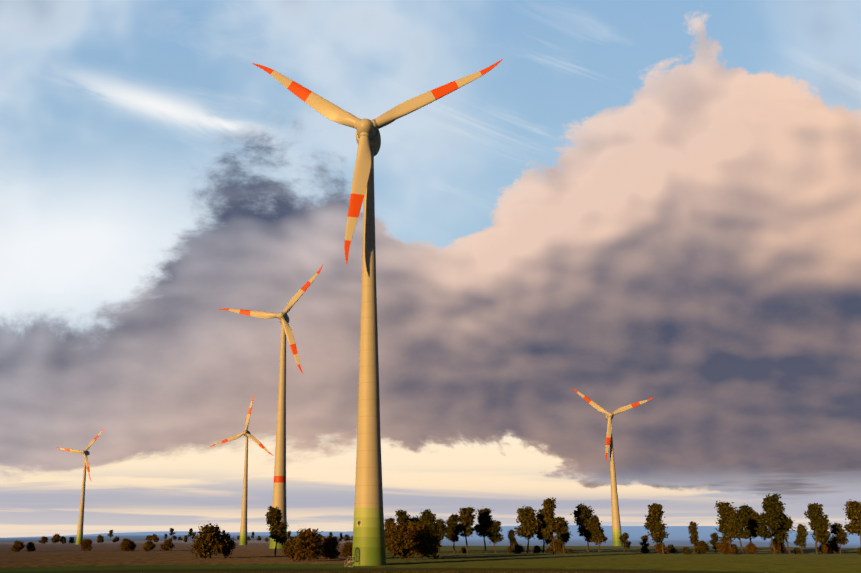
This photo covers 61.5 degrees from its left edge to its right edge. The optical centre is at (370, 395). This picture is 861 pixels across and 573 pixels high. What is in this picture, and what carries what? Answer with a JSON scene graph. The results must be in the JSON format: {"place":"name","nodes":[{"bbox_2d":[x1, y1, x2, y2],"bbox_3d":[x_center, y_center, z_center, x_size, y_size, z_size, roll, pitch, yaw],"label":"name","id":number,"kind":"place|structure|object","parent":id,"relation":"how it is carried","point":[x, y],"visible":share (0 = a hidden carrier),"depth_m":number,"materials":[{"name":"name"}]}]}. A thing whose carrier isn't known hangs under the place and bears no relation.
{"place":"outdoors","nodes":[
{"label":"outdoors","id":0,"kind":"place"},
{"bbox_2d":[0,543,351,567],"bbox_3d":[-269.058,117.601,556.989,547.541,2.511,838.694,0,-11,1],"label":"ploughed field","id":1,"kind":"structure","parent":0,"point":[58,555],"depth_m":232.03,"materials":[{"name":"soil"}]},
{"bbox_2d":[9,540,24,551],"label":"bush","id":2,"kind":"object","parent":1,"relation":"on","point":[17,546],"visible":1,"depth_m":331.04,"materials":[{"name":"brown plant"}]},
{"bbox_2d":[26,542,35,551],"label":"bush","id":3,"kind":"object","parent":1,"relation":"on","point":[30,546],"visible":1,"depth_m":335.75,"materials":[{"name":"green plant"}]},
{"bbox_2d":[58,427,104,543],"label":"turbine","id":4,"kind":"object","parent":1,"relation":"on","point":[79,536],"visible":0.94,"depth_m":788.56,"materials":[{"name":"paint"}]},
{"bbox_2d":[81,538,92,550],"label":"bush","id":5,"kind":"object","parent":1,"relation":"on","point":[85,544],"visible":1,"depth_m":330.70,"materials":[{"name":"brown plant"}]},
{"bbox_2d":[119,538,132,550],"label":"bush","id":6,"kind":"object","parent":1,"relation":"on","point":[125,544],"visible":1,"depth_m":329.96,"materials":[{"name":"brown plant"}]},
{"bbox_2d":[131,541,136,550],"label":"scrub","id":7,"kind":"object","parent":1,"relation":"on","point":[134,546],"visible":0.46,"depth_m":334.29,"materials":[{"name":"brown plant"}]},
{"bbox_2d":[142,540,156,550],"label":"bush","id":8,"kind":"object","parent":1,"relation":"on","point":[148,545],"visible":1,"depth_m":329.81,"materials":[{"name":"brown plant"}]},
{"bbox_2d":[159,539,174,550],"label":"bush","id":9,"kind":"object","parent":1,"relation":"on","point":[167,545],"visible":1,"depth_m":332.05,"materials":[{"name":"brown plant"}]},
{"bbox_2d":[188,521,230,557],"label":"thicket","id":10,"kind":"object","parent":1,"relation":"on","point":[209,541],"visible":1,"depth_m":212.33,"materials":[{"name":"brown plant"}]},
{"bbox_2d":[221,532,236,557],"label":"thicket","id":11,"kind":"object","parent":1,"relation":"on","point":[228,548],"visible":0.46,"depth_m":220.39,"materials":[{"name":"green plant"}]},
{"bbox_2d":[210,395,273,544],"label":"turbine","id":12,"kind":"object","parent":1,"relation":"on","point":[243,527],"visible":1,"depth_m":650.24,"materials":[{"name":"paint"}]},
{"bbox_2d":[218,265,322,548],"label":"wind turbine","id":13,"kind":"object","parent":1,"relation":"on","point":[279,493],"visible":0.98,"depth_m":431.94,"materials":[{"name":"paint"}]},
{"bbox_2d":[265,506,288,555],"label":"tree","id":14,"kind":"object","parent":1,"relation":"on","point":[273,519],"visible":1,"depth_m":236.13,"materials":[{"name":"green plant"}]},
{"bbox_2d":[281,538,295,559],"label":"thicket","id":15,"kind":"object","parent":1,"relation":"on","point":[286,549],"visible":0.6,"depth_m":197.62,"materials":[{"name":"brown plant"}]},
{"bbox_2d":[288,528,324,561],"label":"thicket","id":16,"kind":"object","parent":1,"relation":"on","point":[308,545],"visible":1,"depth_m":183.60,"materials":[{"name":"brown plant"}]},
{"bbox_2d":[320,535,343,559],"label":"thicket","id":17,"kind":"object","parent":1,"relation":"on","point":[330,543],"visible":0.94,"depth_m":193.72,"materials":[{"name":"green plant"}]},
{"bbox_2d":[340,541,352,556],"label":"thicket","id":18,"kind":"object","parent":1,"relation":"on","point":[347,549],"visible":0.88,"depth_m":227.63,"materials":[{"name":"brown plant"}]},
{"bbox_2d":[209,571,599,572],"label":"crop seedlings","id":19,"kind":"object","parent":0,"point":[442,572],"visible":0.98,"depth_m":70.16,"materials":[{"name":"green plant"}]},
{"bbox_2d":[0,525,860,572],"bbox_3d":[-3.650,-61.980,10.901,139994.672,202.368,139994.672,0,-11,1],"label":"ground","id":20,"kind":"structure","parent":0,"point":[678,535],"depth_m":1914.11,"materials":[{"name":"green plant"}]},
{"bbox_2d":[38,536,48,543],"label":"bush","id":21,"kind":"object","parent":20,"relation":"on","point":[44,539],"visible":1,"depth_m":916.82,"materials":[{"name":"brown plant"}]},
{"bbox_2d":[50,533,61,543],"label":"bush","id":22,"kind":"object","parent":20,"relation":"on","point":[55,538],"visible":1,"depth_m":906.43,"materials":[{"name":"brown plant"}]},
{"bbox_2d":[59,536,66,543],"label":"bush","id":23,"kind":"object","parent":20,"relation":"on","point":[63,540],"visible":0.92,"depth_m":911.08,"materials":[{"name":"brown plant"}]},
{"bbox_2d":[69,537,75,543],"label":"scrub","id":24,"kind":"object","parent":20,"relation":"on","point":[71,540],"visible":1,"depth_m":921.91,"materials":[{"name":"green plant"}]},
{"bbox_2d":[96,535,103,542],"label":"scrub","id":25,"kind":"object","parent":20,"relation":"on","point":[100,538],"visible":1,"depth_m":925.97,"materials":[{"name":"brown plant"}]},
{"bbox_2d":[107,529,112,540],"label":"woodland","id":26,"kind":"object","parent":20,"relation":"on","point":[110,534],"visible":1,"depth_m":1425.01,"materials":[{"name":"green plant"}]},
{"bbox_2d":[169,528,174,538],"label":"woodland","id":27,"kind":"object","parent":20,"relation":"on","point":[171,531],"visible":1,"depth_m":1631.16,"materials":[{"name":"green plant"}]},
{"bbox_2d":[0,540,352,543],"bbox_3d":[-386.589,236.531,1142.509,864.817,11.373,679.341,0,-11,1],"label":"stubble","id":28,"kind":"object","parent":20,"relation":"on","point":[235,541],"visible":0.29,"depth_m":1099.41,"materials":[{"name":"brown plant"}]},
{"bbox_2d":[187,528,192,538],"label":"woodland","id":29,"kind":"object","parent":20,"relation":"on","point":[190,533],"visible":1,"depth_m":1615.58,"materials":[{"name":"green plant"}]},
{"bbox_2d":[252,59,502,566],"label":"turbine","id":30,"kind":"object","parent":20,"relation":"on","point":[368,547],"visible":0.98,"depth_m":163.66,"materials":[{"name":"paint"}]},
{"bbox_2d":[571,388,653,545],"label":"turbine","id":31,"kind":"object","parent":20,"relation":"on","point":[616,524],"visible":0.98,"depth_m":540.48,"materials":[{"name":"paint"}]},
{"bbox_2d":[0,0,860,537],"label":"sky","id":32,"kind":"structure","parent":0,"point":[641,200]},
{"bbox_2d":[352,546,860,572],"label":"meadow","id":33,"kind":"structure","parent":0,"point":[809,560],"depth_m":188.31,"materials":[{"name":"green plant"}]},
{"bbox_2d":[384,521,394,557],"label":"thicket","id":34,"kind":"object","parent":33,"relation":"on","point":[387,524],"visible":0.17,"depth_m":214.93,"materials":[{"name":"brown plant"}]},
{"bbox_2d":[384,518,395,527],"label":"avenue tree","id":35,"kind":"object","parent":33,"relation":"on","point":[390,519],"visible":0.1,"depth_m":287.10,"materials":[{"name":"green plant"}]},
{"bbox_2d":[384,520,418,559],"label":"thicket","id":36,"kind":"object","parent":33,"relation":"on","point":[399,542],"visible":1,"depth_m":187.16,"materials":[{"name":"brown plant"}]},
{"bbox_2d":[395,509,410,525],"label":"avenue tree","id":37,"kind":"object","parent":33,"relation":"on","point":[403,517],"visible":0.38,"depth_m":262.53,"materials":[{"name":"green plant"}]},
{"bbox_2d":[409,515,422,524],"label":"avenue tree","id":38,"kind":"object","parent":33,"relation":"on","point":[413,519],"visible":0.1,"depth_m":265.81,"materials":[{"name":"green plant"}]},
{"bbox_2d":[406,518,443,558],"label":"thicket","id":39,"kind":"object","parent":33,"relation":"on","point":[425,539],"visible":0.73,"depth_m":201.15,"materials":[{"name":"brown plant"}]},
{"bbox_2d":[419,509,431,526],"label":"avenue tree","id":40,"kind":"object","parent":33,"relation":"on","point":[424,513],"visible":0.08,"depth_m":286.99,"materials":[{"name":"green plant"}]},
{"bbox_2d":[422,513,441,547],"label":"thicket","id":41,"kind":"object","parent":33,"relation":"on","point":[431,519],"visible":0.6,"depth_m":227.25,"materials":[{"name":"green plant"}]},
{"bbox_2d":[436,519,446,553],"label":"avenue tree","id":42,"kind":"object","parent":33,"relation":"on","point":[442,526],"visible":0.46,"depth_m":259.19,"materials":[{"name":"green plant"}]},
{"bbox_2d":[445,513,462,553],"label":"avenue tree","id":43,"kind":"object","parent":33,"relation":"on","point":[451,527],"visible":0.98,"depth_m":271.10,"materials":[{"name":"green plant"}]},
{"bbox_2d":[456,505,475,553],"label":"avenue tree","id":44,"kind":"object","parent":33,"relation":"on","point":[466,517],"visible":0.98,"depth_m":270.10,"materials":[{"name":"green plant"}]},
{"bbox_2d":[471,506,492,552],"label":"avenue tree","id":45,"kind":"object","parent":33,"relation":"on","point":[484,518],"visible":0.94,"depth_m":281.80,"materials":[{"name":"green plant"}]},
{"bbox_2d":[484,520,503,552],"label":"avenue tree","id":46,"kind":"object","parent":33,"relation":"on","point":[493,533],"visible":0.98,"depth_m":278.58,"materials":[{"name":"green plant"}]},
{"bbox_2d":[507,546,512,552],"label":"hedge scrub","id":47,"kind":"object","parent":33,"relation":"on","point":[510,549],"visible":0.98,"depth_m":281.36,"materials":[{"name":"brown plant"}]},
{"bbox_2d":[507,529,517,549],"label":"avenue tree","id":48,"kind":"object","parent":33,"relation":"on","point":[512,539],"visible":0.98,"depth_m":282.75,"materials":[{"name":"green plant"}]},
{"bbox_2d":[512,544,524,553],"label":"hedge scrub","id":49,"kind":"object","parent":33,"relation":"on","point":[519,548],"visible":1,"depth_m":265.33,"materials":[{"name":"green plant"}]},
{"bbox_2d":[514,506,541,552],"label":"avenue tree","id":50,"kind":"object","parent":33,"relation":"on","point":[528,521],"visible":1,"depth_m":270.76,"materials":[{"name":"green plant"}]},
{"bbox_2d":[531,545,542,552],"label":"hedge scrub","id":51,"kind":"object","parent":33,"relation":"on","point":[536,549],"visible":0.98,"depth_m":278.09,"materials":[{"name":"green plant"}]},
{"bbox_2d":[536,508,554,552],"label":"avenue tree","id":52,"kind":"object","parent":33,"relation":"on","point":[539,533],"visible":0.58,"depth_m":282.90,"materials":[{"name":"green plant"}]},
{"bbox_2d":[541,497,564,553],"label":"avenue tree","id":53,"kind":"object","parent":33,"relation":"on","point":[548,513],"visible":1,"depth_m":259.66,"materials":[{"name":"green plant"}]},
{"bbox_2d":[549,537,567,552],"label":"hedge scrub","id":54,"kind":"object","parent":33,"relation":"on","point":[559,549],"visible":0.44,"depth_m":275.96,"materials":[{"name":"brown plant"}]},
{"bbox_2d":[555,516,572,552],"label":"avenue tree","id":55,"kind":"object","parent":33,"relation":"on","point":[562,536],"visible":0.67,"depth_m":273.25,"materials":[{"name":"green plant"}]},
{"bbox_2d":[567,548,573,553],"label":"hedge scrub","id":56,"kind":"object","parent":33,"relation":"on","point":[570,551],"visible":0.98,"depth_m":264.92,"materials":[{"name":"brown plant"}]},
{"bbox_2d":[570,503,601,552],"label":"avenue tree","id":57,"kind":"object","parent":33,"relation":"on","point":[583,514],"visible":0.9,"depth_m":276.90,"materials":[{"name":"green plant"}]},
{"bbox_2d":[587,515,607,553],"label":"avenue tree","id":58,"kind":"object","parent":33,"relation":"on","point":[597,530],"visible":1,"depth_m":260.71,"materials":[{"name":"green plant"}]},
{"bbox_2d":[619,532,630,550],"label":"avenue tree","id":59,"kind":"object","parent":33,"relation":"on","point":[624,540],"visible":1,"depth_m":268.11,"materials":[{"name":"green plant"}]},
{"bbox_2d":[639,534,649,546],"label":"avenue tree","id":60,"kind":"object","parent":33,"relation":"on","point":[644,538],"visible":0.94,"depth_m":283.12,"materials":[{"name":"green plant"}]},
{"bbox_2d":[640,545,649,552],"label":"hedge scrub","id":61,"kind":"object","parent":33,"relation":"on","point":[644,549],"visible":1,"depth_m":274.87,"materials":[{"name":"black plant"}]},
{"bbox_2d":[643,503,669,553],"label":"avenue tree","id":62,"kind":"object","parent":33,"relation":"on","point":[655,526],"visible":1,"depth_m":266.61,"materials":[{"name":"green plant"}]},
{"bbox_2d":[654,542,668,553],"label":"hedge scrub","id":63,"kind":"object","parent":33,"relation":"on","point":[658,546],"visible":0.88,"depth_m":266.46,"materials":[{"name":"brown plant"}]},
{"bbox_2d":[666,544,676,552],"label":"hedge scrub","id":64,"kind":"object","parent":33,"relation":"on","point":[671,549],"visible":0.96,"depth_m":279.91,"materials":[{"name":"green plant"}]},
{"bbox_2d":[682,547,691,553],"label":"hedge scrub","id":65,"kind":"object","parent":33,"relation":"on","point":[685,550],"visible":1,"depth_m":256.91,"materials":[{"name":"green plant"}]},
{"bbox_2d":[688,521,698,552],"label":"avenue tree","id":66,"kind":"object","parent":33,"relation":"on","point":[692,529],"visible":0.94,"depth_m":281.72,"materials":[{"name":"green plant"}]},
{"bbox_2d":[694,540,709,553],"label":"hedge scrub","id":67,"kind":"object","parent":33,"relation":"on","point":[702,547],"visible":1,"depth_m":262.26,"materials":[{"name":"green plant"}]},
{"bbox_2d":[709,532,719,552],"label":"avenue tree","id":68,"kind":"object","parent":33,"relation":"on","point":[714,538],"visible":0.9,"depth_m":277.07,"materials":[{"name":"green plant"}]},
{"bbox_2d":[714,500,737,548],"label":"avenue tree","id":69,"kind":"object","parent":33,"relation":"on","point":[726,511],"visible":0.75,"depth_m":273.75,"materials":[{"name":"green plant"}]},
{"bbox_2d":[716,540,735,554],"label":"hedge scrub","id":70,"kind":"object","parent":33,"relation":"on","point":[723,547],"visible":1,"depth_m":254.17,"materials":[{"name":"brown plant"}]},
{"bbox_2d":[729,544,738,552],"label":"hedge scrub","id":71,"kind":"object","parent":33,"relation":"on","point":[734,546],"visible":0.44,"depth_m":278.38,"materials":[{"name":"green plant"}]},
{"bbox_2d":[722,511,750,553],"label":"avenue tree","id":72,"kind":"object","parent":33,"relation":"on","point":[739,520],"visible":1,"depth_m":259.46,"materials":[{"name":"green plant"}]},
{"bbox_2d":[735,505,759,542],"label":"avenue tree","id":73,"kind":"object","parent":33,"relation":"on","point":[751,524],"visible":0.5,"depth_m":274.88,"materials":[{"name":"green plant"}]},
{"bbox_2d":[744,542,758,553],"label":"hedge scrub","id":74,"kind":"object","parent":33,"relation":"on","point":[750,548],"visible":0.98,"depth_m":259.74,"materials":[{"name":"brown plant"}]},
{"bbox_2d":[753,493,785,553],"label":"avenue tree","id":75,"kind":"object","parent":33,"relation":"on","point":[773,507],"visible":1,"depth_m":260.79,"materials":[{"name":"green plant"}]},
{"bbox_2d":[767,540,786,553],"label":"hedge scrub","id":76,"kind":"object","parent":33,"relation":"on","point":[780,548],"visible":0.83,"depth_m":271.18,"materials":[{"name":"brown plant"}]},
{"bbox_2d":[770,512,795,553],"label":"avenue tree","id":77,"kind":"object","parent":33,"relation":"on","point":[781,535],"visible":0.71,"depth_m":263.34,"materials":[{"name":"green plant"}]},
{"bbox_2d":[794,548,800,553],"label":"hedge scrub","id":78,"kind":"object","parent":33,"relation":"on","point":[797,550],"visible":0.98,"depth_m":268.80,"materials":[{"name":"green plant"}]},
{"bbox_2d":[793,524,807,554],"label":"avenue tree","id":79,"kind":"object","parent":33,"relation":"on","point":[801,536],"visible":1,"depth_m":257.00,"materials":[{"name":"green plant"}]},
{"bbox_2d":[804,503,833,554],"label":"avenue tree","id":80,"kind":"object","parent":33,"relation":"on","point":[819,524],"visible":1,"depth_m":256.70,"materials":[{"name":"green plant"}]},
{"bbox_2d":[818,543,830,553],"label":"hedge scrub","id":81,"kind":"object","parent":33,"relation":"on","point":[824,548],"visible":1,"depth_m":274.82,"materials":[{"name":"brown plant"}]},
{"bbox_2d":[826,539,839,553],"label":"hedge scrub","id":82,"kind":"object","parent":33,"relation":"on","point":[834,548],"visible":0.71,"depth_m":277.57,"materials":[{"name":"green plant"}]},
{"bbox_2d":[829,523,848,554],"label":"avenue tree","id":83,"kind":"object","parent":33,"relation":"on","point":[839,533],"visible":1,"depth_m":265.73,"materials":[{"name":"green plant"}]},
{"bbox_2d":[843,499,860,543],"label":"avenue tree","id":84,"kind":"object","parent":33,"relation":"on","point":[853,509],"visible":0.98,"depth_m":274.45,"materials":[{"name":"green plant"}]}
]}

